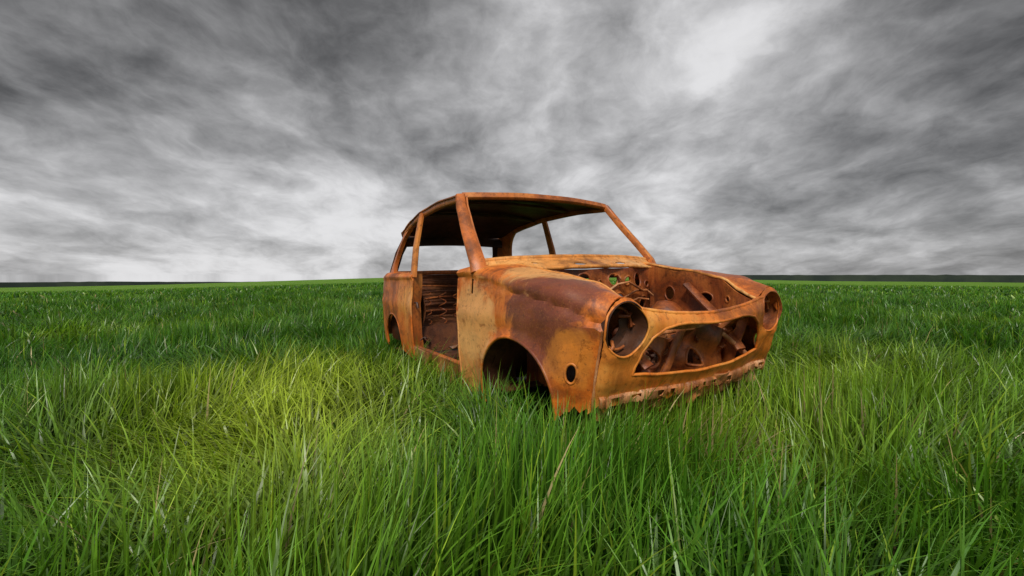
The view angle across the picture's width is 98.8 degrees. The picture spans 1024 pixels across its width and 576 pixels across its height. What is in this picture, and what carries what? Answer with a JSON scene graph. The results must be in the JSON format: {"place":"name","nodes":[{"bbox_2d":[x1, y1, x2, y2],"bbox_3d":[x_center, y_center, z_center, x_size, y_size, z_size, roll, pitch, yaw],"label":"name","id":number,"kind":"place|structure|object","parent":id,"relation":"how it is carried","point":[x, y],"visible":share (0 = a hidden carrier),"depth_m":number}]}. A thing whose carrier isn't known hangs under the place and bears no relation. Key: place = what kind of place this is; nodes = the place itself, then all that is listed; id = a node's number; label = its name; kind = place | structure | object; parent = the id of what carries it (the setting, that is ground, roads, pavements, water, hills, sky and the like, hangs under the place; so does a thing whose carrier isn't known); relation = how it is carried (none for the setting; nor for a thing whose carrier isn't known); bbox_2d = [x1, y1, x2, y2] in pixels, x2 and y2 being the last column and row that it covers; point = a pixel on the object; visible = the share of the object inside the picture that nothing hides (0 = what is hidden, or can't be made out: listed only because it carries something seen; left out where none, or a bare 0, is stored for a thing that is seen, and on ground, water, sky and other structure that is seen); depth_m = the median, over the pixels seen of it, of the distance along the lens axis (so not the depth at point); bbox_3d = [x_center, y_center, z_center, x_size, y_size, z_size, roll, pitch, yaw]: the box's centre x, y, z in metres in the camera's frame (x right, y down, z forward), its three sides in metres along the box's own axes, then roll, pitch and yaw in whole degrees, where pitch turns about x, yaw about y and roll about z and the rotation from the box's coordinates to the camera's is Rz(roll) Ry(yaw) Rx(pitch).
{"place":"outdoors","nodes":[
{"label":"outdoors","id":0,"kind":"place"},
{"bbox_2d":[409,200,599,238],"bbox_3d":[-0.151,-0.553,3.484,1.155,0.193,1.473,-3,2,-32],"label":"roof lining","id":1,"kind":"object","parent":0,"point":[449,227],"visible":0.48,"depth_m":3.77},
{"bbox_2d":[427,213,533,221],"bbox_3d":[-0.253,-0.588,3.642,1.044,0.047,0.052,-3,2,-32],"label":"roof rib","id":2,"kind":"object","parent":1,"relation":"attached to","point":[483,215],"visible":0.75,"depth_m":3.65},
{"bbox_2d":[454,201,566,212],"bbox_3d":[-0.014,-0.608,3.260,1.040,0.048,0.052,-3,2,-32],"label":"roof rib","id":3,"kind":"object","parent":1,"relation":"attached to","point":[515,205],"visible":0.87,"depth_m":3.27},
{"bbox_2d":[0,277,1023,575],"bbox_3d":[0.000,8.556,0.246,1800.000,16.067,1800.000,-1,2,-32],"label":"ground","id":4,"kind":"structure","parent":0,"point":[542,391],"depth_m":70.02},
{"bbox_2d":[389,315,391,333],"bbox_3d":[-0.715,0.139,4.431,1.101,0.545,0.092,-3,2,-32],"label":"panel","id":5,"kind":"object","parent":4,"relation":"on","point":[390,331],"visible":0.01,"depth_m":4.15},
{"bbox_2d":[414,347,463,386],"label":"sill","id":6,"kind":"structure","parent":4,"relation":"on","point":[456,367],"depth_m":2.72},
{"bbox_2d":[414,344,459,364],"bbox_3d":[-0.482,0.424,2.815,0.031,0.040,0.871,-1,2,-30],"label":"sill step","id":7,"kind":"object","parent":6,"relation":"on","point":[438,354],"visible":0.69,"depth_m":2.79},
{"bbox_2d":[396,347,543,391],"bbox_3d":[0.056,0.438,3.227,1.336,0.098,1.760,-3,2,-32],"label":"floor pan","id":8,"kind":"object","parent":4,"relation":"on","point":[532,384],"visible":0.01,"depth_m":2.27},
{"bbox_2d":[382,272,415,360],"bbox_3d":[-0.959,0.190,3.659,0.135,0.648,1.115,-1,2,-23],"label":"quarter panel","id":9,"kind":"object","parent":8,"relation":"on","point":[396,294],"visible":0.91,"depth_m":3.41},
{"bbox_2d":[387,313,402,349],"bbox_3d":[-0.977,0.342,3.642,0.044,0.279,0.519,-1,2,-28],"label":"arch lip","id":10,"kind":"object","parent":9,"relation":"attached to","point":[388,320],"visible":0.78,"depth_m":3.79},
{"bbox_2d":[391,229,412,272],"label":"pillar","id":11,"kind":"structure","parent":9,"relation":"on","point":[400,251],"depth_m":3.73},
{"bbox_2d":[402,195,455,235],"bbox_3d":[-0.640,-0.509,3.199,0.030,0.151,1.345,-1,2,-28],"label":"gutter","id":12,"kind":"object","parent":11,"relation":"on","point":[435,203],"visible":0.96,"depth_m":3.07},
{"bbox_2d":[403,198,455,234],"bbox_3d":[-0.618,-0.499,3.203,0.052,0.171,1.328,-1,2,-28],"label":"cant rail","id":13,"kind":"object","parent":11,"relation":"on","point":[430,211],"visible":0.66,"depth_m":3.04},
{"bbox_3d":[-0.156,-0.565,3.490,1.191,0.200,1.505,-3,2,-32],"label":"roof","id":14,"kind":"object","parent":11,"relation":"on","visible":0},
{"bbox_2d":[401,232,501,247],"bbox_3d":[-0.538,-0.451,4.104,1.008,0.156,0.147,-3,2,-32],"label":"header","id":15,"kind":"object","parent":14,"relation":"attached to","point":[493,243],"visible":0.45,"depth_m":4.06},
{"bbox_2d":[462,192,605,209],"bbox_3d":[0.217,-0.578,2.895,1.170,0.058,0.127,-3,2,-32],"label":"windscreen header","id":16,"kind":"object","parent":14,"relation":"attached to","point":[517,196],"visible":0.98,"depth_m":2.77},
{"bbox_2d":[411,213,424,277],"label":"pillar","id":17,"kind":"structure","parent":9,"relation":"on","point":[415,254],"depth_m":3.19},
{"bbox_2d":[391,278,425,346],"bbox_3d":[-0.863,0.174,3.587,0.054,0.564,0.754,-3,2,-32],"label":"wheel well","id":18,"kind":"object","parent":8,"relation":"on","point":[395,330],"visible":0.18,"depth_m":3.76},
{"bbox_2d":[412,274,423,346],"bbox_3d":[-0.681,0.201,3.229,0.066,0.614,0.162,0,2,12],"label":"lock post","id":19,"kind":"object","parent":8,"relation":"on","point":[416,313],"visible":0.81,"depth_m":3.20},
{"bbox_2d":[410,280,414,353],"bbox_3d":[-0.714,0.224,3.163,0.039,0.569,0.018,-3,2,-32],"label":"lock post edge","id":20,"kind":"object","parent":19,"relation":"attached to","point":[411,315],"visible":0.9,"depth_m":3.15},
{"bbox_2d":[422,317,457,351],"bbox_3d":[-0.292,0.350,3.773,1.207,0.223,0.460,-3,2,-32],"label":"seat pan","id":21,"kind":"object","parent":8,"relation":"on","point":[437,330],"visible":0.23,"depth_m":3.39},
{"bbox_2d":[423,292,431,324],"bbox_3d":[-0.654,0.158,3.396,0.067,0.246,0.067,-3,2,-32],"label":"seat spring","id":22,"kind":"object","parent":21,"relation":"on","point":[427,309],"visible":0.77,"depth_m":3.38},
{"bbox_2d":[422,275,458,317],"bbox_3d":[-0.443,0.074,3.994,1.205,0.407,0.210,-3,2,-32],"label":"car seat","id":23,"kind":"object","parent":21,"relation":"on","point":[435,294],"visible":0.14,"depth_m":3.88},
{"bbox_2d":[422,285,456,286],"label":"seat back rib","id":24,"kind":"object","parent":23,"relation":"attached to","point":[439,285],"visible":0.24,"depth_m":3.81},
{"bbox_2d":[422,290,456,292],"bbox_3d":[-0.405,0.025,3.926,1.102,0.035,0.029,-3,2,-32],"label":"seat back rib","id":25,"kind":"object","parent":23,"relation":"on","point":[440,291],"visible":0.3,"depth_m":3.79},
{"bbox_2d":[422,279,457,281],"bbox_3d":[-0.431,-0.079,3.957,1.096,0.036,0.032,-3,2,-32],"label":"seat back rib","id":26,"kind":"object","parent":23,"relation":"on","point":[440,280],"visible":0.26,"depth_m":3.83},
{"bbox_2d":[424,295,456,299],"bbox_3d":[-0.393,0.077,3.909,1.104,0.042,0.028,-3,2,-32],"label":"seat back rib","id":27,"kind":"object","parent":23,"relation":"attached to","point":[440,296],"visible":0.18,"depth_m":3.76},
{"bbox_2d":[498,233,515,256],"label":"pillar","id":28,"kind":"structure","parent":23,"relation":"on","point":[506,248],"depth_m":4.31},
{"bbox_2d":[501,209,604,239],"bbox_3d":[0.305,-0.543,3.782,0.050,0.175,1.329,-1,2,-36],"label":"cant rail","id":29,"kind":"object","parent":28,"relation":"on","point":[550,218],"visible":0.8,"depth_m":3.70},
{"bbox_2d":[425,315,455,317],"bbox_3d":[-0.357,0.225,3.868,1.110,0.039,0.031,-3,2,-32],"label":"seat back rib","id":30,"kind":"object","parent":21,"relation":"on","point":[438,315],"visible":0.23,"depth_m":3.68},
{"bbox_2d":[426,309,455,311],"bbox_3d":[-0.369,0.176,3.881,1.108,0.038,0.031,-3,2,-32],"label":"seat back rib","id":31,"kind":"object","parent":21,"relation":"on","point":[439,310],"visible":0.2,"depth_m":3.71},
{"bbox_2d":[425,302,456,305],"bbox_3d":[-0.381,0.128,3.894,1.105,0.031,0.028,-3,2,-32],"label":"seat back rib","id":32,"kind":"object","parent":21,"relation":"on","point":[441,303],"visible":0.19,"depth_m":3.75},
{"bbox_2d":[438,292,446,322],"bbox_3d":[-0.548,0.153,3.462,0.067,0.246,0.067,-3,2,-32],"label":"seat spring","id":33,"kind":"object","parent":21,"relation":"on","point":[442,308],"visible":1,"depth_m":3.45},
{"bbox_2d":[526,268,652,381],"bbox_3d":[0.491,0.192,2.522,0.943,0.608,0.134,-3,2,-32],"label":"bulkhead","id":34,"kind":"object","parent":8,"relation":"on","point":[595,275],"visible":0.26,"depth_m":2.52},
{"bbox_2d":[578,272,590,279],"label":"bulkhead rim","id":35,"kind":"object","parent":34,"relation":"attached to","point":[585,273],"visible":0.35,"depth_m":2.40},
{"bbox_2d":[540,264,651,269],"bbox_3d":[0.496,-0.116,2.489,0.997,0.039,0.096,-3,2,-32],"label":"scuttle front edge","id":36,"kind":"object","parent":34,"relation":"on","point":[588,266],"visible":0.86,"depth_m":2.42},
{"bbox_2d":[608,272,618,285],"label":"bulkhead rim","id":37,"kind":"object","parent":34,"relation":"attached to","point":[612,273],"visible":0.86,"depth_m":2.52},
{"bbox_2d":[611,281,643,291],"bbox_3d":[0.606,-0.003,2.505,0.426,0.075,0.038,-1,2,-30],"label":"old pipe","id":38,"kind":"object","parent":34,"relation":"attached to","point":[633,284],"visible":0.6,"depth_m":2.52},
{"bbox_2d":[624,275,630,285],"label":"bulkhead rim","id":39,"kind":"object","parent":34,"relation":"attached to","point":[628,284],"visible":0.78,"depth_m":2.57},
{"bbox_2d":[634,272,641,286],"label":"bulkhead rim","id":40,"kind":"object","parent":34,"relation":"attached to","point":[639,277],"visible":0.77,"depth_m":2.68},
{"bbox_2d":[624,289,653,296],"bbox_3d":[0.679,0.043,2.569,0.428,0.074,0.062,-1,2,-36],"label":"old pipe","id":41,"kind":"object","parent":34,"relation":"attached to","point":[646,290],"visible":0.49,"depth_m":2.61},
{"bbox_2d":[638,295,645,306],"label":"bulkhead rim","id":42,"kind":"object","parent":34,"relation":"attached to","point":[644,296],"visible":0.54,"depth_m":2.70},
{"bbox_2d":[539,299,642,385],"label":"wing","id":43,"kind":"structure","parent":8,"relation":"on","point":[613,321],"depth_m":1.84},
{"bbox_2d":[610,325,618,338],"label":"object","id":44,"kind":"object","parent":43,"relation":"attached to","point":[612,331],"visible":0.2,"depth_m":1.85},
{"bbox_2d":[613,328,653,370],"bbox_3d":[0.425,0.166,1.919,0.071,0.334,0.392,-2,2,-43],"label":"brace","id":45,"kind":"object","parent":43,"relation":"attached to","point":[645,363],"visible":0.16,"depth_m":1.80},
{"bbox_2d":[647,266,750,361],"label":"wing","id":46,"kind":"structure","parent":8,"relation":"on","point":[719,290],"depth_m":2.45},
{"bbox_2d":[651,300,683,334],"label":"suspension tower","id":47,"kind":"structure","parent":46,"relation":"attached to","point":[667,305],"depth_m":2.47},
{"bbox_2d":[664,285,674,300],"bbox_3d":[0.947,0.032,2.635,0.030,0.096,0.097,-3,2,-32],"label":"hole rim","id":48,"kind":"object","parent":46,"relation":"attached to","point":[667,287],"visible":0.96,"depth_m":2.63},
{"bbox_2d":[701,291,713,302],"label":"hole rim","id":49,"kind":"object","parent":46,"relation":"attached to","point":[708,293],"visible":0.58,"depth_m":2.40},
{"bbox_2d":[682,282,745,350],"bbox_3d":[1.057,0.138,2.314,0.062,0.333,0.384,-1,2,-22],"label":"brace","id":50,"kind":"object","parent":46,"relation":"attached to","point":[698,296],"visible":0.73,"depth_m":2.35},
{"bbox_2d":[732,326,746,357],"bbox_3d":[1.111,0.322,2.681,0.240,0.338,0.569,-3,2,-32],"label":"arch liner","id":51,"kind":"object","parent":8,"relation":"on","point":[737,353],"visible":0.03,"depth_m":2.49},
{"bbox_3d":[0.472,0.302,2.558,1.327,0.344,0.190,-3,2,-32],"label":"toe board","id":52,"kind":"object","parent":8,"relation":"on","visible":0},
{"bbox_2d":[633,297,648,300],"bbox_3d":[0.638,0.093,2.546,0.423,0.074,0.066,-1,2,-36],"label":"old pipe","id":53,"kind":"object","parent":52,"relation":"on","point":[637,298],"visible":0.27,"depth_m":2.62},
{"bbox_2d":[457,264,624,416],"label":"wing","id":54,"kind":"structure","parent":4,"relation":"on","point":[552,321],"depth_m":1.82},
{"bbox_2d":[456,278,462,377],"bbox_3d":[-0.291,0.230,2.444,0.036,0.572,0.018,-3,2,-32],"label":"hinge post edge","id":55,"kind":"object","parent":54,"relation":"attached to","point":[458,326],"visible":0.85,"depth_m":2.43},
{"bbox_2d":[455,193,485,273],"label":"pillar","id":56,"kind":"structure","parent":54,"relation":"on","point":[476,259],"depth_m":2.39},
{"bbox_2d":[466,194,484,258],"bbox_3d":[-0.214,-0.346,2.469,0.024,0.421,0.376,-1,2,-21],"label":"pillar flange","id":57,"kind":"object","parent":56,"relation":"attached to","point":[467,204],"visible":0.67,"depth_m":2.49},
{"bbox_2d":[480,335,555,419],"bbox_3d":[0.001,0.381,1.978,0.050,0.337,0.581,-1,2,-35],"label":"arch lip","id":58,"kind":"object","parent":54,"relation":"attached to","point":[528,349],"visible":0.87,"depth_m":1.88},
{"bbox_2d":[483,339,577,418],"bbox_3d":[0.088,0.364,2.036,0.240,0.354,0.569,-3,2,-32],"label":"arch liner","id":59,"kind":"object","parent":54,"relation":"attached to","point":[497,345],"visible":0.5,"depth_m":2.22},
{"bbox_2d":[516,263,619,298],"bbox_3d":[0.250,-0.022,2.037,0.032,0.211,0.828,-1,2,-38],"label":"wing gutter","id":60,"kind":"object","parent":54,"relation":"on","point":[570,275],"visible":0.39,"depth_m":2.00},
{"bbox_2d":[486,257,650,267],"bbox_3d":[0.444,-0.141,2.567,1.320,0.084,0.255,-3,2,-32],"label":"scuttle","id":61,"kind":"object","parent":54,"relation":"on","point":[547,262],"visible":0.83,"depth_m":2.46},
{"bbox_2d":[485,254,645,261],"bbox_3d":[0.398,-0.176,2.639,1.327,0.050,0.123,-3,2,-32],"label":"screen lower rail","id":62,"kind":"object","parent":61,"relation":"on","point":[545,256],"visible":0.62,"depth_m":2.49},
{"bbox_2d":[563,363,577,384],"bbox_3d":[0.230,0.335,1.708,0.037,0.092,0.058,-3,2,-32],"label":"turn signal rim","id":63,"kind":"object","parent":54,"relation":"attached to","point":[564,374],"visible":1,"depth_m":1.71},
{"bbox_2d":[591,331,603,411],"bbox_3d":[0.318,0.319,1.653,0.016,0.324,0.088,0,2,-16],"label":"wing seam","id":64,"kind":"object","parent":54,"relation":"attached to","point":[596,369],"visible":0.94,"depth_m":1.64},
{"bbox_2d":[587,287,778,413],"bbox_3d":[0.846,0.242,1.961,1.233,0.456,0.159,-3,2,-32],"label":"front panel","id":65,"kind":"object","parent":54,"relation":"on","point":[614,374],"visible":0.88,"depth_m":1.77},
{"bbox_2d":[601,301,647,355],"bbox_3d":[0.407,0.156,1.694,0.216,0.217,0.111,-3,2,-32],"label":"headlight bowl","id":66,"kind":"object","parent":65,"relation":"on","point":[630,339],"visible":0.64,"depth_m":1.72},
{"bbox_2d":[610,340,614,350],"bbox_3d":[0.381,0.227,1.694,0.026,0.046,0.046,0,2,7],"label":"headlight bracket","id":67,"kind":"object","parent":66,"relation":"on","point":[612,345],"visible":0.63,"depth_m":1.68},
{"bbox_2d":[609,306,632,350],"bbox_3d":[0.402,0.156,1.697,0.175,0.174,0.017,-3,2,-32],"label":"headlight inner ring","id":68,"kind":"object","parent":66,"relation":"in","point":[630,322],"visible":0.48,"depth_m":1.71},
{"bbox_2d":[619,311,631,317],"bbox_3d":[0.449,0.104,1.734,0.055,0.028,0.030,0,2,12],"label":"headlight bracket","id":69,"kind":"object","parent":66,"relation":"on","point":[625,315],"visible":1,"depth_m":1.72},
{"bbox_2d":[603,300,650,358],"bbox_3d":[0.431,0.157,1.657,0.222,0.222,0.031,-1,2,-27],"label":"headlight rim","id":70,"kind":"object","parent":65,"relation":"on","point":[639,346],"visible":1,"depth_m":1.66},
{"bbox_2d":[574,389,726,434],"bbox_3d":[0.762,0.514,2.115,1.133,0.262,0.160,-3,2,-32],"label":"valance","id":71,"kind":"object","parent":65,"relation":"attached to","point":[583,413],"visible":0.03,"depth_m":1.91},
{"bbox_2d":[599,334,697,362],"bbox_3d":[0.735,0.360,2.140,0.891,0.282,0.118,-3,2,-32],"label":"grille backing","id":72,"kind":"object","parent":71,"relation":"on","point":[691,353],"visible":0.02,"depth_m":2.16},
{"bbox_2d":[660,334,671,337],"bbox_3d":[0.714,0.236,2.072,0.153,0.052,0.034,-1,2,-40],"label":"torn plate","id":73,"kind":"object","parent":72,"relation":"on","point":[667,336],"visible":0.31,"depth_m":2.08},
{"bbox_2d":[584,380,739,429],"bbox_3d":[0.793,0.498,2.064,1.132,0.226,0.154,-3,2,-32],"label":"valance","id":74,"kind":"object","parent":65,"relation":"attached to","point":[732,384],"visible":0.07,"depth_m":2.00},
{"bbox_2d":[648,356,721,400],"bbox_3d":[0.666,0.391,2.256,0.840,0.299,0.580,-3,2,-32],"label":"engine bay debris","id":75,"kind":"object","parent":74,"relation":"on","point":[658,368],"visible":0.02,"depth_m":2.06},
{"bbox_2d":[643,350,654,360],"bbox_3d":[0.628,0.316,2.028,0.036,0.051,0.083,0,2,-15],"label":"torn plate","id":76,"kind":"object","parent":75,"relation":"on","point":[647,354],"visible":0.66,"depth_m":2.02},
{"bbox_2d":[660,329,685,371],"bbox_3d":[0.714,0.277,1.950,0.186,0.260,0.026,-1,2,-32],"label":"radiator support","id":77,"kind":"object","parent":75,"relation":"on","point":[672,351],"visible":0.63,"depth_m":1.94},
{"bbox_2d":[595,370,754,420],"bbox_3d":[0.820,0.456,2.004,1.123,0.162,0.129,-1,2,-30],"label":"valance","id":78,"kind":"object","parent":65,"relation":"attached to","point":[723,377],"visible":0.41,"depth_m":2.00},
{"bbox_2d":[647,323,708,329],"bbox_3d":[0.842,0.126,1.955,0.848,0.108,0.113,-3,2,-32],"label":"slam panel","id":79,"kind":"object","parent":65,"relation":"on","point":[689,326],"visible":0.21,"depth_m":1.95},
{"bbox_2d":[598,359,764,408],"bbox_3d":[0.839,0.427,1.979,1.171,0.071,0.065,-3,2,-32],"label":"valance","id":80,"kind":"object","parent":65,"relation":"on","point":[687,388],"visible":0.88,"depth_m":1.89},
{"bbox_2d":[632,314,759,376],"bbox_3d":[0.864,0.246,1.929,0.894,0.238,0.093,-3,2,-32],"label":"front panel rim","id":81,"kind":"object","parent":65,"relation":"attached to","point":[634,374],"visible":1,"depth_m":1.87},
{"bbox_2d":[641,296,763,314],"bbox_3d":[0.866,0.084,1.917,0.865,0.060,0.044,-3,2,-32],"label":"bonnet lip","id":82,"kind":"object","parent":65,"relation":"on","point":[756,299],"visible":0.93,"depth_m":1.86},
{"bbox_2d":[747,290,781,329],"bbox_3d":[1.268,0.115,2.241,0.209,0.206,0.125,-3,2,-32],"label":"headlight bowl","id":83,"kind":"object","parent":65,"relation":"on","point":[770,316],"visible":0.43,"depth_m":2.26},
{"bbox_2d":[762,290,778,331],"bbox_3d":[1.291,0.115,2.202,0.215,0.211,0.030,-1,2,-40],"label":"headlight rim","id":84,"kind":"object","parent":65,"relation":"on","point":[774,326],"visible":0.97,"depth_m":2.22},
{"bbox_2d":[635,263,776,369],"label":"wing","id":85,"kind":"structure","parent":4,"relation":"on","point":[750,286],"depth_m":2.41},
{"bbox_2d":[605,205,655,262],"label":"pillar","id":86,"kind":"structure","parent":85,"relation":"on","point":[651,260],"depth_m":3.09},
{"bbox_2d":[604,205,649,260],"bbox_3d":[0.803,-0.395,3.108,0.380,0.419,0.024,2,2,43],"label":"pillar flange","id":87,"kind":"object","parent":86,"relation":"attached to","point":[623,230],"visible":0.95,"depth_m":3.10},
{"bbox_2d":[643,262,755,298],"bbox_3d":[1.014,-0.057,2.515,0.033,0.219,0.827,-1,2,-27],"label":"wing gutter","id":88,"kind":"object","parent":85,"relation":"on","point":[736,288],"visible":0.86,"depth_m":2.42},
{"bbox_2d":[752,331,756,345],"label":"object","id":89,"kind":"object","parent":85,"relation":"attached to","point":[753,337],"visible":0.39,"depth_m":2.43},
{"bbox_2d":[0,274,1023,287],"bbox_3d":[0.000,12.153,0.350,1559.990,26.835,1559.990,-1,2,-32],"label":"hills","id":90,"kind":"structure","parent":0,"point":[956,278],"depth_m":516.06},
{"bbox_2d":[0,0,1023,281],"label":"sky","id":91,"kind":"structure","parent":0,"point":[141,140]},
{"bbox_3d":[-0.575,-0.127,4.188,1.166,0.012,0.304,-3,2,-32],"label":"parcel shelf","id":92,"kind":"object","parent":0,"visible":0},
{"bbox_2d":[397,270,457,274],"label":"screen sill","id":93,"kind":"structure","parent":92,"relation":"on","point":[433,272],"depth_m":4.24},
{"bbox_2d":[390,242,406,271],"bbox_3d":[-0.998,-0.299,3.924,0.236,0.362,0.080,1,2,33],"label":"screen side","id":94,"kind":"object","parent":93,"relation":"on","point":[405,247],"visible":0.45,"depth_m":3.93},
{"bbox_2d":[492,247,497,257],"bbox_3d":[-0.168,-0.339,4.447,0.077,0.360,0.244,0,2,-4],"label":"screen side","id":95,"kind":"object","parent":93,"relation":"on","point":[495,252],"visible":0.23,"depth_m":4.43},
{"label":"hinge post","id":96,"kind":"object","parent":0,"visible":0},
{"bbox_2d":[472,274,637,282],"bbox_3d":[0.332,-0.078,2.750,1.301,0.054,0.063,-3,2,-32],"label":"dash rail","id":97,"kind":"object","parent":96,"relation":"attached to","point":[586,276],"visible":0.02,"depth_m":2.81},
{"bbox_3d":[0.777,0.422,2.074,0.908,0.088,0.122,-3,2,-32],"label":"front crossmember","id":98,"kind":"object","parent":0,"visible":0},
{"bbox_2d":[613,324,731,410],"bbox_3d":[0.792,0.333,2.048,0.895,0.332,0.158,-3,2,-32],"label":"grille backing","id":99,"kind":"object","parent":98,"relation":"on","point":[709,336],"visible":0.39,"depth_m":2.05},
{"bbox_2d":[642,345,660,369],"bbox_3d":[0.564,0.289,1.875,0.192,0.125,0.049,-3,2,-32],"label":"grille backing rim","id":100,"kind":"object","parent":99,"relation":"attached to","point":[656,365],"visible":0.37,"depth_m":1.90},
{"bbox_2d":[647,348,667,355],"bbox_3d":[0.661,0.289,1.985,0.070,0.034,0.081,-3,2,-32],"label":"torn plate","id":101,"kind":"object","parent":99,"relation":"on","point":[650,351],"visible":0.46,"depth_m":1.98},
{"bbox_2d":[685,346,703,366],"bbox_3d":[0.847,0.319,2.045,0.113,0.093,0.053,0,2,-9],"label":"grille backing rim","id":102,"kind":"object","parent":99,"relation":"attached to","point":[698,355],"visible":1,"depth_m":2.03},
{"bbox_2d":[658,328,746,353],"bbox_3d":[0.840,0.256,2.049,0.743,0.178,0.039,-1,2,-25],"label":"bent brace","id":103,"kind":"object","parent":99,"relation":"on","point":[729,339],"visible":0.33,"depth_m":2.13},
{"bbox_2d":[717,342,726,350],"bbox_3d":[1.023,0.293,2.152,0.140,0.044,0.044,-2,2,-43],"label":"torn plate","id":104,"kind":"object","parent":99,"relation":"on","point":[724,345],"visible":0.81,"depth_m":2.15},
{"bbox_2d":[716,330,728,353],"bbox_3d":[1.051,0.267,2.195,0.051,0.124,0.181,1,2,39],"label":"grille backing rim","id":105,"kind":"object","parent":99,"relation":"on","point":[720,349],"visible":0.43,"depth_m":2.19},
{"bbox_2d":[718,318,738,328],"bbox_3d":[1.011,0.266,2.313,0.440,0.365,0.071,1,2,39],"label":"strut","id":106,"kind":"object","parent":99,"relation":"on","point":[727,324],"visible":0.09,"depth_m":2.22},
{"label":"quarter panel","id":107,"kind":"object","parent":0,"visible":0},
{"bbox_2d":[542,222,555,253],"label":"pillar","id":108,"kind":"structure","parent":107,"relation":"on","point":[549,241],"depth_m":3.84}
]}

